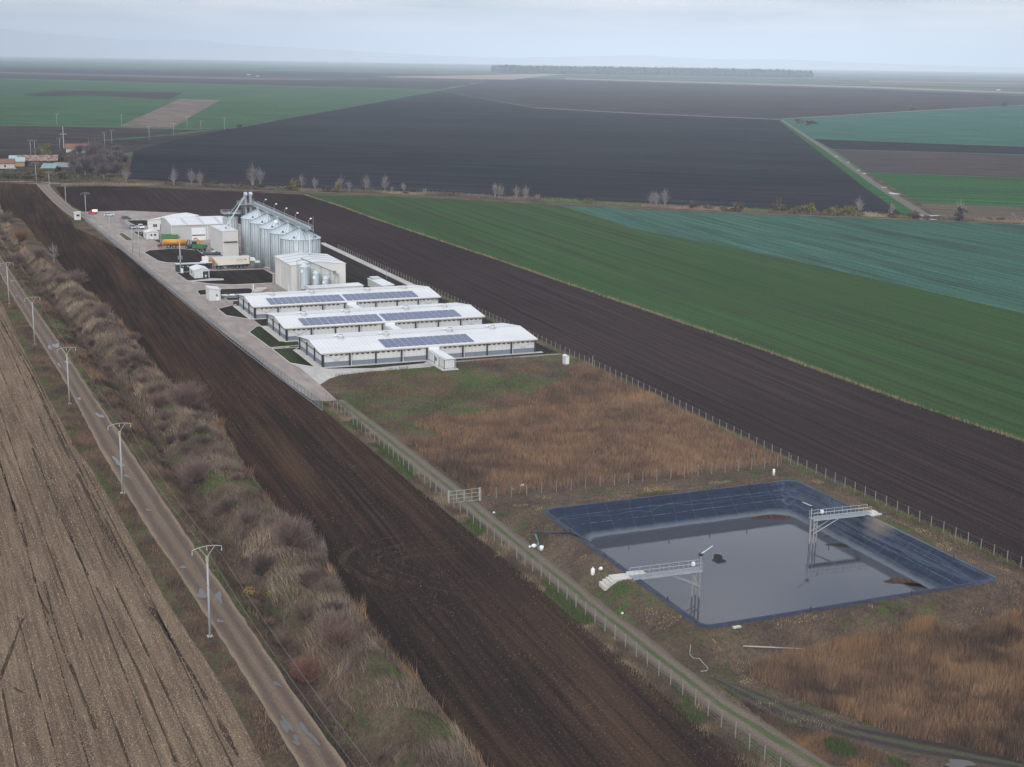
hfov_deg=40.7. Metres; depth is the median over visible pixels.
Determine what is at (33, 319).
power pole
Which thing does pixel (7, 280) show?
power pole
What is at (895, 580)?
scum
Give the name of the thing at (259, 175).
bare tree
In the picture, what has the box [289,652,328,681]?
bare bush
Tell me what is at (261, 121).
path
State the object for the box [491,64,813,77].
forest
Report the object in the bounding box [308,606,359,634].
bare bush
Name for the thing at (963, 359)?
wheat field
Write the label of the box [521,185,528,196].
bare tree
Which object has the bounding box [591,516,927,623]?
water
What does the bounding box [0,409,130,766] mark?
wheel rut
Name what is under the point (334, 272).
bin auger
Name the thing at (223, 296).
tank
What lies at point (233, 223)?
hopper bin
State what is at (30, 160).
old barn
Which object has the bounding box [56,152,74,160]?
village tree
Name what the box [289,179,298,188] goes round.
autumn bush
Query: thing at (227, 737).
wheel rut
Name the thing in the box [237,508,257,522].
bare bush
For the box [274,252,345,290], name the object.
feed mill hall
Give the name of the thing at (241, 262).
tipper trailer
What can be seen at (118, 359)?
bare bush
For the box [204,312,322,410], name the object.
fence
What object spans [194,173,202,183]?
bare tree
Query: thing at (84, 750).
wheel rut
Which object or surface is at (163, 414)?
bare bush
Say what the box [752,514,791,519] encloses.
scum
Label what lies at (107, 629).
wheel rut
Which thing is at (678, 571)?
pond walkway
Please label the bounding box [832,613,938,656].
reeds
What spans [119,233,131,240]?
lawn
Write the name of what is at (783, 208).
autumn bush
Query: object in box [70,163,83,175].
bare tree
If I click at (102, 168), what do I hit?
bare tree
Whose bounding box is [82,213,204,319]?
fence
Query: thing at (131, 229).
yard pole
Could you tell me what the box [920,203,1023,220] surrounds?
stubble field
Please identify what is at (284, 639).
bare bush
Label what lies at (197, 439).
bare bush
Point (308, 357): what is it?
pavement
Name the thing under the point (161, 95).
ploughed field
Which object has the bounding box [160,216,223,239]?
workshop hall
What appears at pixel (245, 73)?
ploughed field
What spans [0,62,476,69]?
wheat field
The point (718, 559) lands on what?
scum
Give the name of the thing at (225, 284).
kerb
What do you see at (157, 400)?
bare bush
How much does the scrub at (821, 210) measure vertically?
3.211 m
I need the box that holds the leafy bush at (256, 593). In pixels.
[242,582,275,600]
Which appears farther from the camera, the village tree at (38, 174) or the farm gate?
the village tree at (38, 174)
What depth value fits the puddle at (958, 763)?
142.44 m
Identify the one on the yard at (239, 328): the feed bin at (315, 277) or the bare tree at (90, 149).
the feed bin at (315, 277)
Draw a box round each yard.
[81,211,560,400]
[233,297,558,366]
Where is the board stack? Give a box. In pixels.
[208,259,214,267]
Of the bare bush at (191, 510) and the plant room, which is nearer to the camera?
the bare bush at (191, 510)
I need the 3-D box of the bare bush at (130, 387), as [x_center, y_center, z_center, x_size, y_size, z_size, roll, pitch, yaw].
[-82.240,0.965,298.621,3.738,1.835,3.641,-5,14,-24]
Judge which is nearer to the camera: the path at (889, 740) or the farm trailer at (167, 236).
the path at (889, 740)
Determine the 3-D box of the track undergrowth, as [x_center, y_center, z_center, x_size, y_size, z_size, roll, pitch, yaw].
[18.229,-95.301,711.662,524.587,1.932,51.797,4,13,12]
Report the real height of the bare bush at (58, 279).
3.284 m
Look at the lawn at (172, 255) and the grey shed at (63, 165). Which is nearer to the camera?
the lawn at (172, 255)
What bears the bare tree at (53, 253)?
on the ground at (1010, 83)
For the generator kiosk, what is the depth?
445.75 m
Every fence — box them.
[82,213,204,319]
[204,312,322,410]
[326,396,790,766]
[338,246,560,349]
[481,455,791,498]
[566,349,1023,566]
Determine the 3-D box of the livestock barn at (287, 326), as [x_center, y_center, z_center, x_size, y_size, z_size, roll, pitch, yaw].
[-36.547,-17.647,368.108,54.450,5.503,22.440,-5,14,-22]
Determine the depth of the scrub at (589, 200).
698.01 m
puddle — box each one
[112,456,124,466]
[196,588,206,597]
[215,591,222,603]
[280,715,293,732]
[292,735,300,745]
[298,722,320,745]
[945,759,976,766]
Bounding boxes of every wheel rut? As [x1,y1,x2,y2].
[0,315,133,574]
[0,320,243,765]
[0,330,201,766]
[0,367,161,766]
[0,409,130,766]
[0,462,89,766]
[0,464,16,511]
[0,551,58,765]
[0,618,23,678]
[0,680,18,766]
[21,523,48,614]
[31,448,88,575]
[43,581,84,706]
[69,664,97,729]
[82,464,233,766]
[96,587,177,761]
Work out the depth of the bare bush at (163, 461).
245.86 m
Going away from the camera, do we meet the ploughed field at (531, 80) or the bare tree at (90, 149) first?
the bare tree at (90, 149)
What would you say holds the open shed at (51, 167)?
on the ground at (1010, 83)
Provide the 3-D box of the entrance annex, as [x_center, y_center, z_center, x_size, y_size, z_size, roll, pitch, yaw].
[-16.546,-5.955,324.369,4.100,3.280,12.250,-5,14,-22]
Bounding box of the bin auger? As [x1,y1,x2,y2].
[298,258,337,290]
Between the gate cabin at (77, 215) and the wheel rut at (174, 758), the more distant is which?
the gate cabin at (77, 215)
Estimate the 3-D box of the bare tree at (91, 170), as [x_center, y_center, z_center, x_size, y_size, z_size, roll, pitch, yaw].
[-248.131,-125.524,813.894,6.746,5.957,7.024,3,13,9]
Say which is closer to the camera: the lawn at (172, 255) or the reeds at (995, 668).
the reeds at (995, 668)
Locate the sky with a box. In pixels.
[0,0,1023,67]
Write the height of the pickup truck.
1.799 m
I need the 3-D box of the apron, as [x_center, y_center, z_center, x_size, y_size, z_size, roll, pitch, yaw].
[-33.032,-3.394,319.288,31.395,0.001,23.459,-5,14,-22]
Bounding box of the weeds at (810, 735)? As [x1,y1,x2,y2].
[710,679,916,766]
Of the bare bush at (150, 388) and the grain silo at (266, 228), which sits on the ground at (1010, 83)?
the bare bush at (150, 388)
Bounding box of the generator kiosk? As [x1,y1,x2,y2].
[189,264,208,277]
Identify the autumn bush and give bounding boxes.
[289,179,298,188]
[334,182,340,191]
[689,200,698,208]
[733,202,744,211]
[771,198,786,210]
[790,205,801,213]
[801,202,816,213]
[804,120,818,124]
[828,204,842,214]
[837,205,847,214]
[844,205,856,214]
[906,210,919,217]
[953,206,967,220]
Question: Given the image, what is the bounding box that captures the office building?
[148,213,198,229]
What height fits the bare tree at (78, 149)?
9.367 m
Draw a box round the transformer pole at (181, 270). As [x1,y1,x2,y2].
[178,242,182,272]
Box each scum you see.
[712,554,725,563]
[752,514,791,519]
[826,543,849,546]
[884,577,924,586]
[905,583,926,587]
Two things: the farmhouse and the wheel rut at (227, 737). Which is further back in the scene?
the farmhouse
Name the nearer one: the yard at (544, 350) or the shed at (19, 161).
the yard at (544, 350)
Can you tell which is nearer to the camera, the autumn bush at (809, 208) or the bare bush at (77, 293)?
the bare bush at (77, 293)
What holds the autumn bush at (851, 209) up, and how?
on the ground at (1010, 83)
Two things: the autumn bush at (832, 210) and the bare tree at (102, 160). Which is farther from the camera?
the bare tree at (102, 160)
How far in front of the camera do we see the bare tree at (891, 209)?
659.99 m
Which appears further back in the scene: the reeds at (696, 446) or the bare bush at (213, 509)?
the reeds at (696, 446)
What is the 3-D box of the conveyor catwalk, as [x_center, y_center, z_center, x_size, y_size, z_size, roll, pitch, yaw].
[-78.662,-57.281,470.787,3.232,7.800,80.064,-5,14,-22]
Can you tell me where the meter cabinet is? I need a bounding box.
[562,354,569,364]
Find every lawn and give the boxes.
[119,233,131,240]
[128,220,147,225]
[144,248,204,262]
[178,269,272,283]
[198,288,251,299]
[219,305,247,318]
[250,326,298,346]
[274,347,312,365]
[321,245,404,287]
[328,361,425,368]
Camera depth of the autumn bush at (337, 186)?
737.74 m
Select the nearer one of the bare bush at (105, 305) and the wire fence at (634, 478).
the wire fence at (634, 478)
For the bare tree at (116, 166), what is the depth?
809.90 m
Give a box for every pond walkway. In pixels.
[629,546,712,597]
[802,502,871,543]
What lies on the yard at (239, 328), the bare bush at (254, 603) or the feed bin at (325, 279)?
the feed bin at (325, 279)
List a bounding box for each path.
[101,90,437,140]
[190,278,223,281]
[321,243,413,284]
[332,400,846,766]
[700,674,1023,766]
[779,120,920,216]
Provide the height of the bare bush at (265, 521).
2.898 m
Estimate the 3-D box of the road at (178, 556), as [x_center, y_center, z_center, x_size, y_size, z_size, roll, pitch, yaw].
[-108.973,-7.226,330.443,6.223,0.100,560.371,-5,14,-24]
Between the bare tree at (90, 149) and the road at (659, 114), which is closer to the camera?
the bare tree at (90, 149)
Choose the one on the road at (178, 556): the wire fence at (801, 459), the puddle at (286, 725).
the puddle at (286, 725)
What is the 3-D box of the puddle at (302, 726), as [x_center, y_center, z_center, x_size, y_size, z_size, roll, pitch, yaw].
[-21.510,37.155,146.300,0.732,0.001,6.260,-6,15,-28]
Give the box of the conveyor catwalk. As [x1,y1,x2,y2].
[252,199,313,240]
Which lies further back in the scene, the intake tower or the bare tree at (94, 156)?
the bare tree at (94, 156)
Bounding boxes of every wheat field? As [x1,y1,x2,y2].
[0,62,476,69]
[0,79,432,127]
[309,195,1023,439]
[868,172,1023,206]
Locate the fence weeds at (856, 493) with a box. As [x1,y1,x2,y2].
[437,292,1023,573]
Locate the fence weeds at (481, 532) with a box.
[316,400,774,766]
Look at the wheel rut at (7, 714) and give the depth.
148.12 m
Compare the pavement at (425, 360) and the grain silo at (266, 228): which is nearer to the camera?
the pavement at (425, 360)
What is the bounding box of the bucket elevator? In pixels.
[237,192,255,216]
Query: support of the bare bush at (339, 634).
on the ground at (1010, 83)
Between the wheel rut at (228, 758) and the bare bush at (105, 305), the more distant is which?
the bare bush at (105, 305)
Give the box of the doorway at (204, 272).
[203,271,208,277]
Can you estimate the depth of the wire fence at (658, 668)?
182.30 m
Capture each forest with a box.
[373,63,502,66]
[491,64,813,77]
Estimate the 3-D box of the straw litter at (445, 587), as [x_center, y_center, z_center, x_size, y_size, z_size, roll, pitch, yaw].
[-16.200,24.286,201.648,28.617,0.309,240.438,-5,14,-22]
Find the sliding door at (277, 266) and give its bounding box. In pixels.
[275,263,279,285]
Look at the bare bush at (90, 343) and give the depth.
345.89 m
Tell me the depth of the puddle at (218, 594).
183.21 m
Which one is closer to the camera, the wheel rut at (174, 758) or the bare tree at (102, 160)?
the wheel rut at (174, 758)
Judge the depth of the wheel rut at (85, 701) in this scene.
153.55 m
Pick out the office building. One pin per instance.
(154, 224)
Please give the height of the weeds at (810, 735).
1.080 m
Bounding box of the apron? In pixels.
[291,361,433,383]
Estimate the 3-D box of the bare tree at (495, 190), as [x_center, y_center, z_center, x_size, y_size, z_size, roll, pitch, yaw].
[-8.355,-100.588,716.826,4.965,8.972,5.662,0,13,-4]
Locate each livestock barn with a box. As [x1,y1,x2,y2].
[236,285,440,318]
[264,303,484,340]
[297,323,536,366]
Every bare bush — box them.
[0,210,13,222]
[7,227,31,240]
[11,250,24,262]
[26,244,48,257]
[36,275,50,286]
[46,291,57,297]
[52,275,65,282]
[65,265,89,283]
[69,289,85,297]
[78,293,91,300]
[86,339,98,345]
[86,352,93,357]
[90,302,115,318]
[97,361,112,370]
[98,303,110,309]
[110,345,130,355]
[110,355,127,364]
[123,347,148,358]
[124,384,134,391]
[125,331,142,340]
[129,343,139,348]
[132,373,158,383]
[144,383,157,392]
[146,391,171,408]
[152,419,170,431]
[153,407,174,421]
[157,459,167,464]
[161,374,216,408]
[164,434,176,443]
[167,454,218,485]
[174,431,192,440]
[184,507,195,512]
[185,409,208,421]
[189,423,214,433]
[193,435,206,443]
[202,499,227,518]
[207,538,221,546]
[216,495,237,511]
[228,471,243,480]
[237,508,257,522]
[243,549,281,575]
[244,597,261,609]
[258,511,277,529]
[260,509,319,546]
[260,617,276,625]
[273,632,292,646]
[285,599,322,624]
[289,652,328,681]
[294,564,329,591]
[306,574,345,596]
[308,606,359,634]
[311,616,363,648]
[320,597,348,612]
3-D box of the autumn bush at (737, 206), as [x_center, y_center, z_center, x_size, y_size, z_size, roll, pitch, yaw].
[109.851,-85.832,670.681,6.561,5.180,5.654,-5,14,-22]
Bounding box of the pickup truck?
[136,224,144,228]
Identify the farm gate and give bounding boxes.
[448,487,480,502]
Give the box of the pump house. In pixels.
[205,285,220,300]
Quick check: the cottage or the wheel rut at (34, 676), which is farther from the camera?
the cottage
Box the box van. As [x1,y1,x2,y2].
[87,209,97,213]
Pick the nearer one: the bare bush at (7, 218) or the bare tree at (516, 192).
the bare bush at (7, 218)
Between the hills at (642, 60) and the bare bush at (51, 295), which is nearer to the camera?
the bare bush at (51, 295)
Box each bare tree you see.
[48,241,57,257]
[64,153,79,161]
[67,158,78,173]
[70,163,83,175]
[73,144,84,152]
[75,153,93,175]
[79,138,105,167]
[86,166,95,174]
[89,151,105,166]
[94,157,111,166]
[96,161,109,173]
[104,153,119,165]
[109,161,123,174]
[110,144,122,151]
[110,149,124,160]
[121,155,128,161]
[122,170,129,179]
[169,167,176,184]
[186,169,194,184]
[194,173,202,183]
[246,166,258,184]
[253,168,265,181]
[297,177,306,185]
[363,177,370,189]
[382,176,389,187]
[492,185,499,196]
[497,185,503,194]
[513,187,518,197]
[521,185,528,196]
[647,191,653,202]
[652,192,660,204]
[661,190,669,205]
[855,200,864,210]
[888,202,896,212]
[956,198,966,214]
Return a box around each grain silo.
[241,207,265,255]
[250,211,274,260]
[259,216,285,267]
[269,221,296,273]
[280,226,320,254]
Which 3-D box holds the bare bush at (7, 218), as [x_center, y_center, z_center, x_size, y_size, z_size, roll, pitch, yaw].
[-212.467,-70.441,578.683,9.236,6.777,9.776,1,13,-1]
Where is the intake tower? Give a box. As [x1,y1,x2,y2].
[210,225,238,255]
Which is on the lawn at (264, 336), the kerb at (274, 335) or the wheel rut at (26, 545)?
the kerb at (274, 335)
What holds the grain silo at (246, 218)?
on the yard at (239, 328)
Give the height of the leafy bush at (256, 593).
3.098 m
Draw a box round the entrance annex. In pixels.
[426,346,458,370]
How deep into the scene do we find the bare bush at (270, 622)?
179.94 m
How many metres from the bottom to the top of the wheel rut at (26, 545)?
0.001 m
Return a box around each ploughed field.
[0,68,461,77]
[0,73,475,88]
[0,126,232,173]
[0,183,757,766]
[23,90,183,98]
[56,186,1023,566]
[128,91,901,213]
[441,82,1023,117]
[485,78,1023,97]
[815,139,1023,153]
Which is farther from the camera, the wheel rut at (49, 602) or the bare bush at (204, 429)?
the bare bush at (204, 429)
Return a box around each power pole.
[2,262,13,303]
[24,297,39,344]
[57,347,75,403]
[108,423,130,492]
[192,545,221,637]
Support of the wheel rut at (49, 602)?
on the stubble field at (33, 742)
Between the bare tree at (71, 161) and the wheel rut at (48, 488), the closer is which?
the wheel rut at (48, 488)
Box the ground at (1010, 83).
[0,57,1023,766]
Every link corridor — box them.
[346,302,361,308]
[384,322,400,329]
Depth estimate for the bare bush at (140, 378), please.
297.31 m
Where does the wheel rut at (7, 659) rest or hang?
on the stubble field at (33, 742)
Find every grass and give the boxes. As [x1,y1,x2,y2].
[0,204,493,766]
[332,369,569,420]
[480,466,1023,738]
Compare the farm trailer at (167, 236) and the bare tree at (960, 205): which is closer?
the farm trailer at (167, 236)
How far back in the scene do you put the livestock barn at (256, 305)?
390.60 m
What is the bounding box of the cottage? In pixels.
[0,158,15,168]
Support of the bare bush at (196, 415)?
on the ground at (1010, 83)
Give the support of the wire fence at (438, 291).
on the ground at (1010, 83)
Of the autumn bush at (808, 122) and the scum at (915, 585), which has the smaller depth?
the scum at (915, 585)
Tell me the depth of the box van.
618.20 m
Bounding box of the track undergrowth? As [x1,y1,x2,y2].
[60,181,1023,222]
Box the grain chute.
[225,195,245,227]
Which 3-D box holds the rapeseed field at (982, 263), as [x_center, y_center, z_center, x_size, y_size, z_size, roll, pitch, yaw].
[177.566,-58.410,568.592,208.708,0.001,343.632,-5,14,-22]
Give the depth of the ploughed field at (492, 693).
191.44 m
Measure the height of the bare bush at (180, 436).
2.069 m
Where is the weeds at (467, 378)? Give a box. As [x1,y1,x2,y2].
[336,352,626,441]
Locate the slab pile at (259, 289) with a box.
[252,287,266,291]
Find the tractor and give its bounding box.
[185,241,196,249]
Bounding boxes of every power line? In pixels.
[0,250,371,766]
[3,261,355,766]
[3,274,325,766]
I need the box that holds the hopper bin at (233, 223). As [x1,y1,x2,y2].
[220,209,240,244]
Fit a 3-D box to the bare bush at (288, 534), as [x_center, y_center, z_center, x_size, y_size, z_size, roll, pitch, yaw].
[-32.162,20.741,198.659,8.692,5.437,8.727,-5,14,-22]
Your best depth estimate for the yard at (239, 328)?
427.05 m
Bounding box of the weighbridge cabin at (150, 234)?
[143,229,158,238]
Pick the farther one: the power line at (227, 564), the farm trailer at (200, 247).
the farm trailer at (200, 247)
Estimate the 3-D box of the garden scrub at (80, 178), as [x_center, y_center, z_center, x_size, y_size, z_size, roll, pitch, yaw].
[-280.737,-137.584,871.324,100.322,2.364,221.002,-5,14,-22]
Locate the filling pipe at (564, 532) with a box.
[534,531,593,550]
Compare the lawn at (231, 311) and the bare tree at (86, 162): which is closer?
the lawn at (231, 311)
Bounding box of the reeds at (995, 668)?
[744,602,1023,762]
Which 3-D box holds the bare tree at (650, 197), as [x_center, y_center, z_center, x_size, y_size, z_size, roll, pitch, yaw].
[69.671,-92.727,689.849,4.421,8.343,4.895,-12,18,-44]
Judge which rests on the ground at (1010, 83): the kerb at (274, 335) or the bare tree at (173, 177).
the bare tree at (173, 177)
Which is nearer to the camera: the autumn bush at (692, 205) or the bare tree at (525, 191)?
the autumn bush at (692, 205)
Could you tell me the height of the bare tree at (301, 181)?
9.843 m
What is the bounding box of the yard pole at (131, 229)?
[129,227,134,252]
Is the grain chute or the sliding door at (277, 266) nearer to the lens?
the sliding door at (277, 266)
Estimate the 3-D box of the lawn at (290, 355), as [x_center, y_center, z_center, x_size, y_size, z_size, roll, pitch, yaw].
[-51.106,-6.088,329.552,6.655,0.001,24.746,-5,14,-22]
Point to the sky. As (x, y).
(979, 33)
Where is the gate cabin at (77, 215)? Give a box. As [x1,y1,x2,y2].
[73,211,80,219]
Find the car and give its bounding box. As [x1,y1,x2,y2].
[121,215,131,218]
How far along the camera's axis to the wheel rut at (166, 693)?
173.94 m
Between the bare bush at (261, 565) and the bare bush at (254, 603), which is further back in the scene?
the bare bush at (261, 565)
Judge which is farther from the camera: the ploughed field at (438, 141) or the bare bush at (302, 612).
the ploughed field at (438, 141)
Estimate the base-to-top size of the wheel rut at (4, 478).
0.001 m
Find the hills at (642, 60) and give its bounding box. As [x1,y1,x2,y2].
[292,55,1023,72]
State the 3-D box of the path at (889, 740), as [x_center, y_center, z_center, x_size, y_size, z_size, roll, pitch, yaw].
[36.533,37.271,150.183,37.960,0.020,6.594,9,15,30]
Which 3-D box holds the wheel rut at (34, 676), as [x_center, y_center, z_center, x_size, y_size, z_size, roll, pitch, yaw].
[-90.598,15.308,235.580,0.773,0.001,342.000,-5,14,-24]
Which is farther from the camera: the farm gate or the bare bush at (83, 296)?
the bare bush at (83, 296)
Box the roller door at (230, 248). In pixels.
[224,242,236,255]
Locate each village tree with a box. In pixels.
[0,173,18,177]
[18,172,34,178]
[32,142,52,154]
[34,168,48,177]
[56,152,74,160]
[56,171,69,179]
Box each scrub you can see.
[0,160,129,182]
[579,198,594,202]
[819,209,830,213]
[888,213,898,217]
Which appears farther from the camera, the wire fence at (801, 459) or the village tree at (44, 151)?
the village tree at (44, 151)
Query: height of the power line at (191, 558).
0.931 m
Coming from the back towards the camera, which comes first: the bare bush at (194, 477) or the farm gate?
the bare bush at (194, 477)
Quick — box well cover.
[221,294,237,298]
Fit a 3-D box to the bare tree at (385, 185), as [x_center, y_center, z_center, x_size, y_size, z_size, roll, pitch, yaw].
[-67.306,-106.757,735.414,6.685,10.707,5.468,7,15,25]
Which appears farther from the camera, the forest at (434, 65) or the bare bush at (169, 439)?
the forest at (434, 65)
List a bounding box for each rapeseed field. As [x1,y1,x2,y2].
[563,206,1023,312]
[780,105,1023,145]
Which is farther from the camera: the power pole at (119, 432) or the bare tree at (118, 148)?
the bare tree at (118, 148)
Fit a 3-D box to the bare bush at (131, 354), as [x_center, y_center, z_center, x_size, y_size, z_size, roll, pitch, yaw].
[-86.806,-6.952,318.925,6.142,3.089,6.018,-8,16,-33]
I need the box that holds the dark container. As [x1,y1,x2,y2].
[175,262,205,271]
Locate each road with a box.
[0,256,346,766]
[1,181,52,182]
[31,183,1023,224]
[37,184,83,217]
[543,108,779,119]
[781,120,933,216]
[786,105,1019,118]
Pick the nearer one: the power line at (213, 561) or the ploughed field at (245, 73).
the power line at (213, 561)
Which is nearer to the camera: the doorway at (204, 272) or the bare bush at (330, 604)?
the bare bush at (330, 604)
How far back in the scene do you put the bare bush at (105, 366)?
320.32 m
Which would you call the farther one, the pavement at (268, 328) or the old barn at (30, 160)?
the old barn at (30, 160)
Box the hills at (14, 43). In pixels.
[0,29,477,60]
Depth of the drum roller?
497.00 m
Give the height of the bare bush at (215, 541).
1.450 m
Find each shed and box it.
[9,155,24,166]
[41,163,57,171]
[54,162,70,170]
[367,276,393,286]
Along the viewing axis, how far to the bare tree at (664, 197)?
687.71 m
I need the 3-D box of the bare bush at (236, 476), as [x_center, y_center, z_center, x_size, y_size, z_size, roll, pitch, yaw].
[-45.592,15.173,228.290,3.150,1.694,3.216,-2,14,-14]
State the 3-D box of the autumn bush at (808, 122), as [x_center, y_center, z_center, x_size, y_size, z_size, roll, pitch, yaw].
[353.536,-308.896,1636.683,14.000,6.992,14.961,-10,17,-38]
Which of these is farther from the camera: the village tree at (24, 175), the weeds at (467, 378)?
the village tree at (24, 175)
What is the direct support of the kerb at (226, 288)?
on the lawn at (233, 291)
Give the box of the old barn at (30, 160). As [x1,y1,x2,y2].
[17,155,58,165]
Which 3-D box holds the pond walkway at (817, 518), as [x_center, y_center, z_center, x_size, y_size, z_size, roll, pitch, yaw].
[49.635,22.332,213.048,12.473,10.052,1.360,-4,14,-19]
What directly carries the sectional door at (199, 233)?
in the workshop hall
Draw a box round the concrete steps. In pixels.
[599,570,644,590]
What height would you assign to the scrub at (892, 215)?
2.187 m
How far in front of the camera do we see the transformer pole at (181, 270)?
453.93 m
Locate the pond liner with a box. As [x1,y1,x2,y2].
[542,480,997,627]
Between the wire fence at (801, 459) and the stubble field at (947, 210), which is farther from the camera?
the stubble field at (947, 210)
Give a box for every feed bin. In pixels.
[300,262,309,290]
[312,269,319,284]
[322,275,328,284]
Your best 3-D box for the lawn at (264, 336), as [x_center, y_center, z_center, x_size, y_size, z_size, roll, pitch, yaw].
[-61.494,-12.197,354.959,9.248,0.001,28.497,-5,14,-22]
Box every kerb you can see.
[145,248,208,262]
[177,269,271,284]
[197,288,252,300]
[218,304,250,319]
[249,326,298,347]
[272,347,319,367]
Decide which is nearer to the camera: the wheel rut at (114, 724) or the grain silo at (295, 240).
the wheel rut at (114, 724)
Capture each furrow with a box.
[338,530,456,612]
[357,538,512,612]
[374,545,479,592]
[394,552,479,582]
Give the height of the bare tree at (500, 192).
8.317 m
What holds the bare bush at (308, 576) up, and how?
on the ground at (1010, 83)
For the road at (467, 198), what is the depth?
724.13 m
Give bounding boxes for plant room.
[306,282,363,289]
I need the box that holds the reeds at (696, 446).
[406,361,787,497]
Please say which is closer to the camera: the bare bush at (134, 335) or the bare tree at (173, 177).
the bare bush at (134, 335)
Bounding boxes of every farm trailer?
[161,234,177,239]
[193,244,206,251]
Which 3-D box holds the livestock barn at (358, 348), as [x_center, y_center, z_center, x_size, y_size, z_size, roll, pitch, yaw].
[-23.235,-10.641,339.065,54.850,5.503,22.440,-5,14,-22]
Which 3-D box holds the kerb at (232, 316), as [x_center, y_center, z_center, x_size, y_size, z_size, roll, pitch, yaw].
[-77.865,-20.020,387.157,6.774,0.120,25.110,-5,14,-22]
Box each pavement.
[233,306,253,318]
[261,326,284,340]
[294,349,321,367]
[320,351,542,368]
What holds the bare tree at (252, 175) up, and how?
on the ground at (1010, 83)
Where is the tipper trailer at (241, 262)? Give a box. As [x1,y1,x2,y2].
[212,255,255,269]
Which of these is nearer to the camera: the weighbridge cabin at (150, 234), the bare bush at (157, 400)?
the bare bush at (157, 400)
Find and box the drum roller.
[203,252,220,254]
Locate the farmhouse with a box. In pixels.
[65,143,86,152]
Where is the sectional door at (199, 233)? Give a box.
[191,227,205,239]
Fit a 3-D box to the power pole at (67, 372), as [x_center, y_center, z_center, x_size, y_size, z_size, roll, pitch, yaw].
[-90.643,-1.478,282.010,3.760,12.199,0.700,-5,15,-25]
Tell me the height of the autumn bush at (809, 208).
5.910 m
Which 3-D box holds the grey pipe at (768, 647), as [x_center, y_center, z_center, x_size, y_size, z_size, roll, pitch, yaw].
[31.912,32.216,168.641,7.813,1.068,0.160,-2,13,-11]
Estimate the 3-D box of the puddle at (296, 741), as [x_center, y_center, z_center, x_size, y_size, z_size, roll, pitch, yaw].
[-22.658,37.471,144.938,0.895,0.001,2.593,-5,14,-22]
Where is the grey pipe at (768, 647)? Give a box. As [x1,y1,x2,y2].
[743,645,802,648]
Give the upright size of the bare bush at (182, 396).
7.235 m
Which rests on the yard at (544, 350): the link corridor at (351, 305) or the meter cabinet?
the link corridor at (351, 305)
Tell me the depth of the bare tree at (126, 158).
895.92 m
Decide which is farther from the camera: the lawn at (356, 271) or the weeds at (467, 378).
the lawn at (356, 271)
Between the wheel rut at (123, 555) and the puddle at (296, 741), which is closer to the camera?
the puddle at (296, 741)
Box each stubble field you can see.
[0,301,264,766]
[122,99,219,127]
[374,74,559,79]
[565,78,1023,93]
[834,150,1023,177]
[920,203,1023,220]
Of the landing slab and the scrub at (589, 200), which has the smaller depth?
the landing slab
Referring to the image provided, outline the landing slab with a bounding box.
[868,510,885,515]
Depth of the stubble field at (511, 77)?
5697.26 m
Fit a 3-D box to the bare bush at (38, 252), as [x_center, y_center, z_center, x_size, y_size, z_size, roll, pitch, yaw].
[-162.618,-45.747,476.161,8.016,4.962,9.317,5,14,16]
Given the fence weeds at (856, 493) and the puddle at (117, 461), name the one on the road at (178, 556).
the puddle at (117, 461)
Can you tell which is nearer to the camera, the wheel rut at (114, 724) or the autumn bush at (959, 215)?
the wheel rut at (114, 724)
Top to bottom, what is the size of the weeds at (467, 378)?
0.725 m
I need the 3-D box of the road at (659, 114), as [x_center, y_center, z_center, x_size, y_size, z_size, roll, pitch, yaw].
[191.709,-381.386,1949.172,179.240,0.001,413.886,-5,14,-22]
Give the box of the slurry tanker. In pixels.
[157,239,189,248]
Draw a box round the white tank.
[200,256,211,268]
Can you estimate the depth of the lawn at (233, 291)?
420.82 m

